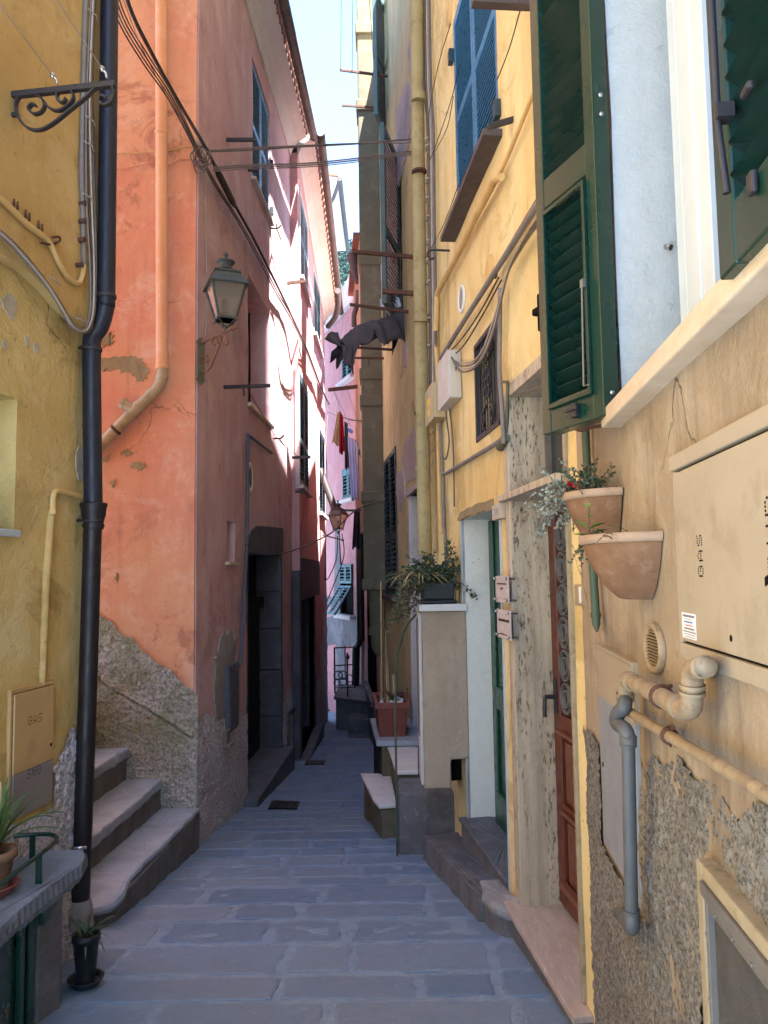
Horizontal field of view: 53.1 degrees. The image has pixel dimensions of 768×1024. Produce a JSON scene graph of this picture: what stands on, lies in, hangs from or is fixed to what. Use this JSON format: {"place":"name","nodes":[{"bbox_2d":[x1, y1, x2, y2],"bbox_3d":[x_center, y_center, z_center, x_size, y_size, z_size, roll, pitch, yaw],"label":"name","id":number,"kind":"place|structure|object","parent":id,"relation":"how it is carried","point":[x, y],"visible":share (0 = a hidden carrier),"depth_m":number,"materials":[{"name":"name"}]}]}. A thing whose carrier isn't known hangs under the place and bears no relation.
{"place":"outdoors","nodes":[
{"label":"outdoors","id":0,"kind":"place"},
{"bbox_2d":[39,711,570,1023],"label":"ground","id":1,"kind":"structure","parent":0,"point":[323,903],"depth_m":3.97,"materials":[{"name":"stone"}]},
{"bbox_2d":[0,832,87,1023],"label":"stone bench","id":2,"kind":"object","parent":1,"relation":"on","point":[30,940],"visible":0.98,"depth_m":3.11,"materials":[{"name":"grey stone"}]},
{"bbox_2d":[0,905,51,1023],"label":"door","id":3,"kind":"structure","parent":2,"relation":"in","point":[17,955],"depth_m":2.99,"materials":[{"name":"green paint"}]},
{"bbox_2d":[0,777,67,897],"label":"potted plant","id":4,"kind":"object","parent":2,"relation":"on","point":[8,853],"visible":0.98,"depth_m":3.04,"materials":[{"name":"green plant"}]},
{"bbox_2d":[0,0,99,965],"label":"yellow house","id":5,"kind":"structure","parent":1,"relation":"on","point":[41,433],"depth_m":3.64,"materials":[{"name":"yellow paint"}]},
{"bbox_2d":[6,680,54,822],"bbox_3d":[-1.605,1.070,3.495,0.033,0.562,0.340,-1,-5,8],"label":"gas door","id":6,"kind":"structure","parent":5,"relation":"attached to","point":[30,735],"depth_m":3.47,"materials":[{"name":"metal"}]},
{"bbox_2d":[12,685,53,774],"bbox_3d":[-1.606,0.985,3.507,0.032,0.346,0.306,-1,-5,8],"label":"door","id":7,"kind":"structure","parent":6,"relation":"in","point":[31,747],"depth_m":3.49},
{"bbox_2d":[0,194,86,285],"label":"conduit","id":8,"kind":"object","parent":5,"relation":"attached to","point":[16,214],"visible":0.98,"depth_m":3.60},
{"bbox_2d":[0,0,91,331],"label":"cable","id":9,"kind":"object","parent":5,"relation":"attached to","point":[87,227],"visible":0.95,"depth_m":3.95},
{"bbox_2d":[0,0,94,332],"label":"cable","id":10,"kind":"object","parent":5,"relation":"attached to","point":[34,268],"visible":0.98,"depth_m":3.97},
{"bbox_2d":[0,0,96,332],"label":"cable","id":11,"kind":"object","parent":5,"relation":"attached to","point":[94,204],"visible":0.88,"depth_m":4.02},
{"bbox_2d":[0,0,97,333],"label":"cable","id":12,"kind":"object","parent":5,"relation":"attached to","point":[95,169],"visible":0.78,"depth_m":4.06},
{"bbox_2d":[39,488,83,684],"bbox_3d":[-1.565,0.357,3.816,0.056,0.934,0.414,-2,-5,11],"label":"pipe","id":13,"kind":"object","parent":5,"relation":"attached to","point":[52,511],"visible":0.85,"depth_m":3.64,"materials":[{"name":"metal"}]},
{"bbox_2d":[11,66,115,132],"bbox_3d":[-1.413,-1.800,3.358,0.501,0.259,0.040,-1,-5,8],"label":"wall bracket","id":14,"kind":"object","parent":5,"relation":"attached to","point":[71,105],"depth_m":3.36,"materials":[{"name":"black metal"}]},
{"bbox_2d":[79,0,87,264],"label":"conduit","id":15,"kind":"object","parent":5,"relation":"attached to","point":[82,129],"visible":0.86,"depth_m":3.94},
{"bbox_2d":[87,35,92,322],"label":"cable","id":16,"kind":"object","parent":5,"relation":"attached to","point":[89,214],"visible":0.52,"depth_m":4.00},
{"bbox_2d":[68,0,118,932],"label":"drainpipe","id":17,"kind":"object","parent":5,"relation":"attached to","point":[93,506],"visible":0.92,"depth_m":3.95,"materials":[{"name":"black metal"}]},
{"bbox_2d":[63,913,115,990],"bbox_3d":[-1.333,1.998,3.488,0.211,0.256,0.245,0,-5,-11],"label":"potted plant","id":18,"kind":"object","parent":1,"relation":"on","point":[87,974],"visible":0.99,"depth_m":3.44,"materials":[{"name":"green plant"}]},
{"bbox_2d":[90,748,199,926],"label":"stone steps","id":19,"kind":"structure","parent":1,"relation":"on","point":[144,844],"depth_m":5.30,"materials":[{"name":"stone"}]},
{"bbox_2d":[95,0,317,844],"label":"pink house","id":20,"kind":"structure","parent":1,"relation":"on","point":[174,498],"depth_m":6.73,"materials":[{"name":"orange paint"}]},
{"bbox_2d":[102,0,168,451],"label":"drainpipe","id":21,"kind":"object","parent":20,"relation":"attached to","point":[131,413],"visible":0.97,"depth_m":6.47,"materials":[{"name":"orange plastic"}]},
{"bbox_2d":[190,146,211,173],"bbox_3d":[-1.554,-3.001,6.516,0.177,0.256,0.114,-1,-5,0],"label":"cable coil","id":22,"kind":"object","parent":20,"relation":"attached to","point":[206,164],"visible":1,"depth_m":6.51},
{"bbox_2d":[118,19,320,392],"bbox_3d":[-1.416,-2.827,10.808,0.305,0.396,11.914,-1,-5,3],"label":"cable","id":23,"kind":"object","parent":20,"relation":"attached to","point":[184,129],"visible":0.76,"depth_m":6.32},
{"bbox_2d":[118,14,326,407],"bbox_3d":[-1.404,-2.818,10.894,0.305,0.440,12.087,-1,-5,3],"label":"cable","id":24,"kind":"object","parent":20,"relation":"attached to","point":[209,175],"visible":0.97,"depth_m":6.65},
{"bbox_2d":[196,252,249,384],"bbox_3d":[-1.340,-1.604,6.351,0.349,1.051,0.508,1,-5,-23],"label":"wall lantern","id":25,"kind":"object","parent":20,"relation":"attached to","point":[225,286],"depth_m":6.22,"materials":[{"name":"metal"}]},
{"bbox_2d":[119,7,327,403],"bbox_3d":[-1.393,-2.847,10.995,0.306,0.407,12.281,-1,-5,3],"label":"cable","id":26,"kind":"object","parent":20,"relation":"attached to","point":[182,119],"visible":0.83,"depth_m":6.27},
{"bbox_2d":[119,0,328,406],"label":"cable","id":27,"kind":"object","parent":20,"relation":"attached to","point":[207,167],"visible":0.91,"depth_m":6.70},
{"bbox_2d":[224,662,238,731],"bbox_3d":[-1.480,1.789,7.436,0.078,0.630,0.410,-1,-5,2],"label":"utility box","id":28,"kind":"object","parent":20,"relation":"attached to","point":[231,713],"visible":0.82,"depth_m":7.32,"materials":[{"name":"grey metal"}]},
{"bbox_2d":[230,664,238,730],"bbox_3d":[-1.446,1.789,7.435,0.008,0.590,0.370,-1,-5,2],"label":"door","id":29,"kind":"structure","parent":28,"relation":"in","point":[234,671],"depth_m":7.42,"materials":[{"name":"grey metal"}]},
{"bbox_2d":[238,433,272,666],"bbox_3d":[-1.438,0.398,8.747,0.052,2.486,1.894,-1,-5,2],"label":"gas pipe","id":30,"kind":"object","parent":20,"relation":"attached to","point":[248,436],"visible":0.98,"depth_m":8.18,"materials":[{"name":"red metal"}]},
{"bbox_2d":[248,556,263,760],"bbox_3d":[-1.716,1.791,9.346,0.119,2.660,2.100,-1,-5,2],"label":"door","id":31,"kind":"structure","parent":20,"relation":"in","point":[255,602],"depth_m":10.02,"materials":[{"name":"black wood"}]},
{"bbox_2d":[252,62,273,215],"bbox_3d":[-1.573,-4.638,9.710,0.100,1.490,1.175,-1,-5,5],"label":"window","id":32,"kind":"structure","parent":20,"relation":"in","point":[260,112],"depth_m":9.72,"materials":[{"name":"blue paint"}]},
{"bbox_2d":[268,800,299,809],"bbox_3d":[-1.042,3.051,8.000,0.324,0.077,0.526,-1,-5,0],"label":"drain cover","id":33,"kind":"object","parent":1,"relation":"on","point":[283,805],"visible":1,"depth_m":7.94,"materials":[{"name":"black metal"}]},
{"bbox_2d":[290,132,343,760],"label":"pink house","id":34,"kind":"structure","parent":1,"relation":"on","point":[314,257],"depth_m":13.43,"materials":[{"name":"paint"}]},
{"bbox_2d":[125,0,329,404],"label":"cable","id":35,"kind":"object","parent":34,"relation":"attached to","point":[152,54],"visible":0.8,"depth_m":6.39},
{"bbox_2d":[295,365,312,497],"bbox_3d":[-1.290,-1.244,12.477,0.120,1.900,1.550,-1,-5,0],"label":"window","id":36,"kind":"structure","parent":34,"relation":"in","point":[301,388],"depth_m":12.20,"materials":[{"name":"teal paint"}]},
{"bbox_2d":[299,186,311,307],"bbox_3d":[-1.336,-4.396,12.896,0.120,1.510,1.380,-1,-5,0],"label":"window","id":37,"kind":"structure","parent":34,"relation":"in","point":[303,224],"depth_m":12.78,"materials":[{"name":"white paint"}]},
{"bbox_2d":[313,263,323,357],"bbox_3d":[-1.330,-3.973,15.345,0.120,1.400,1.630,-1,-5,0],"label":"window","id":38,"kind":"structure","parent":34,"relation":"in","point":[316,296],"depth_m":15.20,"materials":[{"name":"white paint"}]},
{"bbox_2d":[318,422,327,519],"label":"window","id":39,"kind":"structure","parent":34,"relation":"in","point":[321,437],"depth_m":15.93,"materials":[{"name":"white paint"}]},
{"bbox_2d":[319,468,335,508],"bbox_3d":[-1.112,-0.435,15.179,0.488,0.904,0.135,-4,-5,31],"label":"awning arm","id":40,"kind":"object","parent":34,"relation":"attached to","point":[327,488],"visible":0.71,"depth_m":15.14},
{"bbox_2d":[322,500,348,540],"bbox_3d":[-1.103,0.192,15.301,0.435,0.811,1.105,3,-6,-37],"label":"wall lantern","id":41,"kind":"object","parent":34,"relation":"attached to","point":[337,515],"depth_m":14.97,"materials":[{"name":"black metal"}]},
{"bbox_2d":[324,277,363,712],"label":"pink house","id":42,"kind":"structure","parent":1,"relation":"on","point":[341,615],"depth_m":17.93,"materials":[{"name":"paint"}]},
{"bbox_2d":[327,564,355,619],"bbox_3d":[-0.975,1.800,17.363,0.571,1.221,1.193,1,-5,-21],"label":"window","id":43,"kind":"structure","parent":42,"relation":"in","point":[348,569],"depth_m":17.43,"materials":[{"name":"teal paint"}]},
{"bbox_2d":[336,468,354,504],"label":"window","id":44,"kind":"structure","parent":42,"relation":"in","point":[345,499],"depth_m":17.53,"materials":[{"name":"teal paint"}]},
{"bbox_2d":[351,499,363,685],"bbox_3d":[-0.594,0.041,16.566,0.176,7.461,0.616,1,-5,-21],"label":"drainpipe","id":45,"kind":"object","parent":42,"relation":"attached to","point":[358,642],"visible":0.52,"depth_m":16.20,"materials":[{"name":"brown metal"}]},
{"bbox_2d":[334,684,369,738],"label":"stone steps","id":46,"kind":"structure","parent":1,"relation":"on","point":[352,719],"depth_m":14.71,"materials":[{"name":"stone"}]},
{"bbox_2d":[333,646,355,696],"bbox_3d":[-0.769,3.147,14.954,0.447,1.067,0.076,-2,-5,19],"label":"railing","id":47,"kind":"object","parent":46,"relation":"on","point":[347,674],"visible":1,"depth_m":14.94,"materials":[{"name":"black metal"}]},
{"bbox_2d":[348,232,382,745],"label":"salmon house","id":48,"kind":"structure","parent":1,"relation":"on","point":[371,676],"depth_m":13.13,"materials":[{"name":"pink paint"}]},
{"bbox_2d":[346,252,358,326],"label":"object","id":49,"kind":"object","parent":48,"relation":"attached to","point":[352,258],"visible":0.78,"depth_m":11.88,"materials":[{"name":"metal"}]},
{"bbox_2d":[348,437,358,500],"bbox_3d":[-0.493,-0.707,12.488,0.182,1.064,0.135,0,-5,-11],"label":"bed sheet","id":50,"kind":"object","parent":48,"relation":"hanging from","point":[353,470],"visible":0.85,"depth_m":12.48,"materials":[{"name":"purple fabric"}]},
{"bbox_2d":[352,512,362,549],"bbox_3d":[-0.417,0.284,12.018,0.172,0.606,0.120,-1,-5,0],"label":"cloth","id":51,"kind":"object","parent":48,"relation":"hanging from","point":[357,541],"visible":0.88,"depth_m":12.01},
{"bbox_2d":[370,718,418,775],"bbox_3d":[0.130,2.869,7.845,0.469,1.296,1.213,-1,-5,-4],"label":"ledge","id":52,"kind":"object","parent":1,"relation":"on","point":[382,761],"visible":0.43,"depth_m":7.41,"materials":[{"name":"stone"}]},
{"bbox_2d":[372,581,409,736],"bbox_3d":[0.056,1.464,7.868,0.380,1.509,0.704,-1,-5,0],"label":"planter","id":53,"kind":"object","parent":52,"relation":"on","point":[383,699],"visible":0.91,"depth_m":7.67,"materials":[{"name":"red plastic"}]},
{"bbox_2d":[372,0,425,728],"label":"olive house","id":54,"kind":"structure","parent":1,"relation":"on","point":[392,60],"depth_m":8.86,"materials":[{"name":"paint"}]},
{"bbox_2d":[325,306,404,374],"bbox_3d":[-0.140,-1.879,8.319,1.036,0.950,0.320,3,-6,-41],"label":"garment","id":55,"kind":"object","parent":54,"relation":"hanging from","point":[387,329],"visible":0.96,"depth_m":8.14,"materials":[{"name":"grey fabric"}]},
{"bbox_2d":[355,0,385,662],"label":"flue","id":56,"kind":"object","parent":54,"relation":"attached to","point":[371,376],"visible":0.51,"depth_m":11.13,"materials":[{"name":"metal"}]},
{"bbox_2d":[372,0,385,134],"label":"window","id":57,"kind":"structure","parent":54,"relation":"in","point":[377,5],"depth_m":10.14,"materials":[{"name":"grey paint"}]},
{"bbox_2d":[354,249,412,263],"bbox_3d":[0.005,-2.593,7.852,0.621,0.141,0.052,0,-5,-6],"label":"laundry bar","id":58,"kind":"object","parent":54,"relation":"attached to","point":[385,254],"visible":0.96,"depth_m":7.83,"materials":[{"name":"metal"}]},
{"bbox_2d":[379,122,402,345],"bbox_3d":[0.158,-3.127,9.429,0.383,2.200,2.077,-1,-5,0],"label":"window","id":59,"kind":"structure","parent":54,"relation":"in","point":[391,231],"depth_m":8.67,"materials":[{"name":"grey paint"}]},
{"bbox_2d":[384,446,398,595],"bbox_3d":[0.134,0.161,10.064,0.123,1.850,1.400,0,-5,-6],"label":"window","id":60,"kind":"structure","parent":54,"relation":"in","point":[390,464],"depth_m":10.03,"materials":[{"name":"teal paint"}]},
{"bbox_2d":[394,613,416,855],"bbox_3d":[0.167,1.669,5.734,0.027,1.841,0.358,2,-5,-29],"label":"pole","id":61,"kind":"object","parent":1,"relation":"on","point":[395,726],"visible":0.97,"depth_m":5.85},
{"bbox_2d":[361,746,454,854],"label":"marble steps","id":62,"kind":"structure","parent":1,"relation":"on","point":[422,810],"depth_m":5.93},
{"bbox_2d":[423,832,520,937],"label":"stone steps","id":63,"kind":"structure","parent":1,"relation":"on","point":[480,891],"depth_m":4.58,"materials":[{"name":"stone"}]},
{"bbox_2d":[458,816,508,889],"bbox_3d":[0.771,2.289,4.797,0.365,0.448,1.163,0,-5,-7],"label":"door step","id":64,"kind":"object","parent":1,"relation":"on","point":[484,840],"depth_m":4.90,"materials":[{"name":"stone"}]},
{"bbox_2d":[424,0,594,1023],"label":"yellow house","id":65,"kind":"structure","parent":1,"relation":"on","point":[524,772],"depth_m":4.15,"materials":[{"name":"paint"}]},
{"bbox_2d":[210,138,410,151],"bbox_3d":[-0.571,-3.329,6.985,2.055,0.495,0.059,1,-5,-18],"label":"cable","id":66,"kind":"object","parent":65,"relation":"attached to","point":[235,150],"visible":0.83,"depth_m":6.94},
{"bbox_2d":[213,153,410,169],"bbox_3d":[-0.507,-2.319,6.888,2.013,2.102,0.100,1,-5,-17],"label":"cable","id":67,"kind":"object","parent":65,"relation":"attached to","point":[309,164],"visible":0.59,"depth_m":6.95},
{"bbox_2d":[213,151,410,167],"bbox_3d":[-0.514,-2.337,6.888,2.000,2.103,0.098,1,-5,-17],"label":"cable","id":68,"kind":"object","parent":65,"relation":"attached to","point":[311,162],"visible":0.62,"depth_m":6.95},
{"bbox_2d":[410,0,431,554],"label":"drainpipe","id":69,"kind":"object","parent":65,"relation":"attached to","point":[419,172],"visible":0.9,"depth_m":6.60,"materials":[{"name":"metal"}]},
{"bbox_2d":[423,0,429,385],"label":"cable","id":70,"kind":"object","parent":65,"relation":"attached to","point":[427,214],"visible":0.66,"depth_m":6.67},
{"bbox_2d":[424,0,431,383],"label":"cable","id":71,"kind":"object","parent":65,"relation":"attached to","point":[429,197],"visible":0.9,"depth_m":6.51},
{"bbox_2d":[426,0,433,381],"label":"cable","id":72,"kind":"object","parent":65,"relation":"attached to","point":[431,192],"visible":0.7,"depth_m":6.50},
{"bbox_2d":[427,0,434,381],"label":"cable","id":73,"kind":"object","parent":65,"relation":"attached to","point":[432,165],"visible":0.69,"depth_m":6.34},
{"bbox_2d":[429,0,436,381],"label":"cable","id":74,"kind":"object","parent":65,"relation":"attached to","point":[434,157],"visible":0.69,"depth_m":6.33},
{"bbox_2d":[425,381,445,427],"bbox_3d":[0.414,-0.865,6.244,0.108,0.296,0.433,0,-5,-6],"label":"junction box","id":75,"kind":"object","parent":65,"relation":"attached to","point":[433,416],"visible":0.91,"depth_m":6.10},
{"bbox_2d":[433,331,442,533],"bbox_3d":[0.440,-0.781,6.233,0.032,1.914,0.162,0,-5,-6],"label":"conduit","id":76,"kind":"object","parent":65,"relation":"attached to","point":[438,460],"visible":0.52,"depth_m":6.22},
{"bbox_2d":[413,603,468,788],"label":"pillar","id":77,"kind":"structure","parent":65,"relation":"attached to","point":[442,690],"depth_m":5.38,"materials":[{"name":"white stone"}]},
{"bbox_2d":[376,539,478,632],"bbox_3d":[0.299,0.515,5.514,0.830,0.655,0.744,-1,-5,0],"label":"potted plant","id":78,"kind":"object","parent":77,"relation":"on","point":[435,584],"visible":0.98,"depth_m":5.47,"materials":[{"name":"green plant"}]},
{"bbox_2d":[439,421,447,560],"bbox_3d":[0.467,-0.293,6.094,0.026,1.761,0.165,0,-5,-6],"label":"conduit","id":79,"kind":"object","parent":65,"relation":"attached to","point":[442,470],"visible":0.41,"depth_m":6.12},
{"bbox_2d":[437,349,461,411],"bbox_3d":[0.479,-0.961,5.653,0.096,0.361,0.450,0,-5,-6],"label":"junction box","id":80,"kind":"object","parent":65,"relation":"attached to","point":[449,387],"visible":0.94,"depth_m":5.45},
{"bbox_2d":[451,220,536,372],"bbox_3d":[0.580,-1.054,4.406,0.011,0.332,2.087,0,-5,-6],"label":"cable","id":81,"kind":"object","parent":80,"relation":"attached to","point":[510,266],"visible":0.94,"depth_m":4.06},
{"bbox_2d":[433,173,504,330],"bbox_3d":[0.515,-1.677,5.117,0.042,0.298,2.145,0,-5,-6],"label":"conduit","id":82,"kind":"object","parent":65,"relation":"attached to","point":[494,180],"visible":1,"depth_m":4.98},
{"bbox_2d":[448,0,500,192],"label":"window","id":83,"kind":"structure","parent":65,"relation":"in","point":[477,102],"depth_m":5.02,"materials":[{"name":"blue paint"}]},
{"bbox_2d":[441,288,509,524],"bbox_3d":[0.564,-0.561,5.043,0.055,1.172,2.035,0,-5,-5],"label":"conduit","id":84,"kind":"object","parent":65,"relation":"attached to","point":[500,443],"visible":1,"depth_m":4.19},
{"bbox_2d":[451,277,501,352],"bbox_3d":[0.550,-1.204,5.056,0.010,0.153,1.774,0,-5,-6],"label":"cable","id":85,"kind":"object","parent":65,"relation":"attached to","point":[479,313],"visible":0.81,"depth_m":4.65,"materials":[{"name":"metal"}]},
{"bbox_2d":[474,323,499,442],"bbox_3d":[0.670,-0.783,4.664,0.111,0.630,0.610,0,-5,-6],"label":"window","id":86,"kind":"structure","parent":65,"relation":"in","point":[487,382],"depth_m":4.71,"materials":[{"name":"black metal"}]},
{"bbox_2d":[439,201,535,359],"bbox_3d":[0.585,-1.306,4.544,0.033,0.053,2.928,0,-5,-6],"label":"conduit","id":87,"kind":"object","parent":65,"relation":"attached to","point":[529,217],"visible":0.69,"depth_m":4.22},
{"bbox_2d":[488,520,506,834],"bbox_3d":[0.825,1.047,4.872,0.070,2.070,1.100,0,-5,-6],"label":"door","id":88,"kind":"structure","parent":65,"relation":"in","point":[493,526],"depth_m":5.29,"materials":[{"name":"green paint"}]},
{"bbox_2d":[471,0,529,11],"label":"window sill","id":89,"kind":"structure","parent":65,"relation":"attached to","point":[515,5],"depth_m":3.55,"materials":[{"name":"stone"}]},
{"bbox_2d":[493,576,515,602],"bbox_3d":[0.653,0.419,4.173,0.061,0.143,0.270,0,-5,-6],"label":"plaque","id":90,"kind":"object","parent":65,"relation":"attached to","point":[502,588],"visible":1,"depth_m":4.15,"materials":[{"name":"stone"}]},
{"bbox_2d":[495,608,518,640],"bbox_3d":[0.658,0.602,4.138,0.061,0.154,0.278,0,-5,-6],"label":"plaque","id":91,"kind":"object","parent":65,"relation":"attached to","point":[504,624],"visible":1,"depth_m":4.11,"materials":[{"name":"stone"}]},
{"bbox_2d":[485,92,532,205],"bbox_3d":[0.578,-1.860,4.780,0.024,0.129,3.039,0,-5,-6],"label":"conduit","id":92,"kind":"object","parent":65,"relation":"attached to","point":[518,130],"visible":0.3,"depth_m":3.86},
{"bbox_2d":[544,435,562,475],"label":"transom window","id":93,"kind":"structure","parent":65,"relation":"in","point":[553,444],"depth_m":4.10,"materials":[{"name":"grey glass"}]},
{"bbox_2d":[543,501,577,922],"bbox_3d":[0.926,0.942,3.618,0.135,2.075,0.875,0,-5,-6],"label":"door","id":94,"kind":"structure","parent":65,"relation":"in","point":[567,883],"depth_m":3.92,"materials":[{"name":"red wood"}]},
{"bbox_2d":[529,0,767,1023],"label":"beige house","id":95,"kind":"structure","parent":1,"relation":"on","point":[650,127],"depth_m":2.09,"materials":[{"name":"paint"}]},
{"bbox_2d":[523,458,622,547],"bbox_3d":[0.633,-0.038,2.511,0.354,0.310,0.499,-1,-5,0],"label":"wall pot","id":96,"kind":"object","parent":95,"relation":"attached to","point":[605,506],"depth_m":2.36,"materials":[{"name":"ceramic"}]},
{"bbox_2d":[581,426,600,631],"bbox_3d":[0.718,0.021,2.667,0.034,0.776,0.114,-1,-5,8],"label":"pipe","id":97,"kind":"object","parent":95,"relation":"attached to","point":[595,614],"visible":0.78,"depth_m":2.62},
{"bbox_2d":[567,503,662,599],"bbox_3d":[0.607,0.098,2.037,0.200,0.263,0.422,-1,-5,0],"label":"wall pot","id":98,"kind":"object","parent":95,"relation":"attached to","point":[625,565],"depth_m":1.91,"materials":[{"name":"ceramic"}]},
{"bbox_2d":[596,644,642,909],"bbox_3d":[0.734,0.775,2.393,0.026,0.671,0.561,-1,-5,5],"label":"meter box","id":99,"kind":"object","parent":95,"relation":"attached to","point":[612,666],"visible":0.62,"depth_m":2.44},
{"bbox_2d":[598,694,642,909],"bbox_3d":[0.737,0.862,2.392,0.024,0.498,0.549,-1,-5,5],"label":"door","id":100,"kind":"structure","parent":99,"relation":"in","point":[610,748],"depth_m":2.45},
{"bbox_2d":[609,695,639,935],"bbox_3d":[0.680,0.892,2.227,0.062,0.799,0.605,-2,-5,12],"label":"waste pipe","id":101,"kind":"object","parent":95,"relation":"attached to","point":[627,915],"visible":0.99,"depth_m":1.97,"materials":[{"name":"grey plastic"}]},
{"bbox_2d":[642,623,665,673],"bbox_3d":[0.673,0.341,1.925,0.016,0.126,0.179,-1,-5,5],"label":"vent grille","id":102,"kind":"object","parent":95,"relation":"attached to","point":[653,646],"visible":1,"depth_m":1.91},
{"bbox_2d":[616,655,718,720],"bbox_3d":[0.632,0.381,1.721,0.100,0.195,0.730,-1,-5,5],"label":"waste pipe","id":103,"kind":"object","parent":95,"relation":"attached to","point":[685,703],"visible":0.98,"depth_m":1.46,"materials":[{"name":"plastic"}]},
{"bbox_2d":[664,0,719,321],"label":"window","id":104,"kind":"structure","parent":95,"relation":"in","point":[689,74],"depth_m":2.04,"materials":[{"name":"white paint"}]},
{"bbox_2d":[627,708,767,803],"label":"waste pipe","id":105,"kind":"object","parent":95,"relation":"attached to","point":[669,735],"visible":0.98,"depth_m":1.40,"materials":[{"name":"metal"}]},
{"bbox_2d":[669,404,767,690],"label":"utility cabinet","id":106,"kind":"object","parent":95,"relation":"attached to","point":[720,486],"visible":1,"depth_m":1.36,"materials":[{"name":"metal"}]},
{"bbox_2d":[682,612,696,640],"bbox_3d":[0.633,0.237,1.598,0.011,0.053,0.095,-1,-5,0],"label":"sticker","id":107,"kind":"object","parent":106,"relation":"attached to","point":[688,625],"visible":1,"depth_m":1.59,"materials":[{"name":"white"}]},
{"bbox_2d":[696,858,767,1023],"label":"basement grille","id":108,"kind":"object","parent":95,"relation":"attached to","point":[733,930],"visible":0.98,"depth_m":1.38,"materials":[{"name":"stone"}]},
{"bbox_2d":[322,173,349,267],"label":"distant house","id":109,"kind":"structure","parent":0,"point":[339,213],"depth_m":33.18,"materials":[{"name":"beige paint"}]},
{"bbox_2d":[289,0,383,242],"label":"sky","id":110,"kind":"structure","parent":0,"point":[323,28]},
{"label":"hill","id":111,"kind":"structure","parent":0,"visible":0},
{"bbox_2d":[337,239,351,288],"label":"woodland","id":112,"kind":"object","parent":111,"relation":"on","point":[344,268],"visible":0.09,"depth_m":168.20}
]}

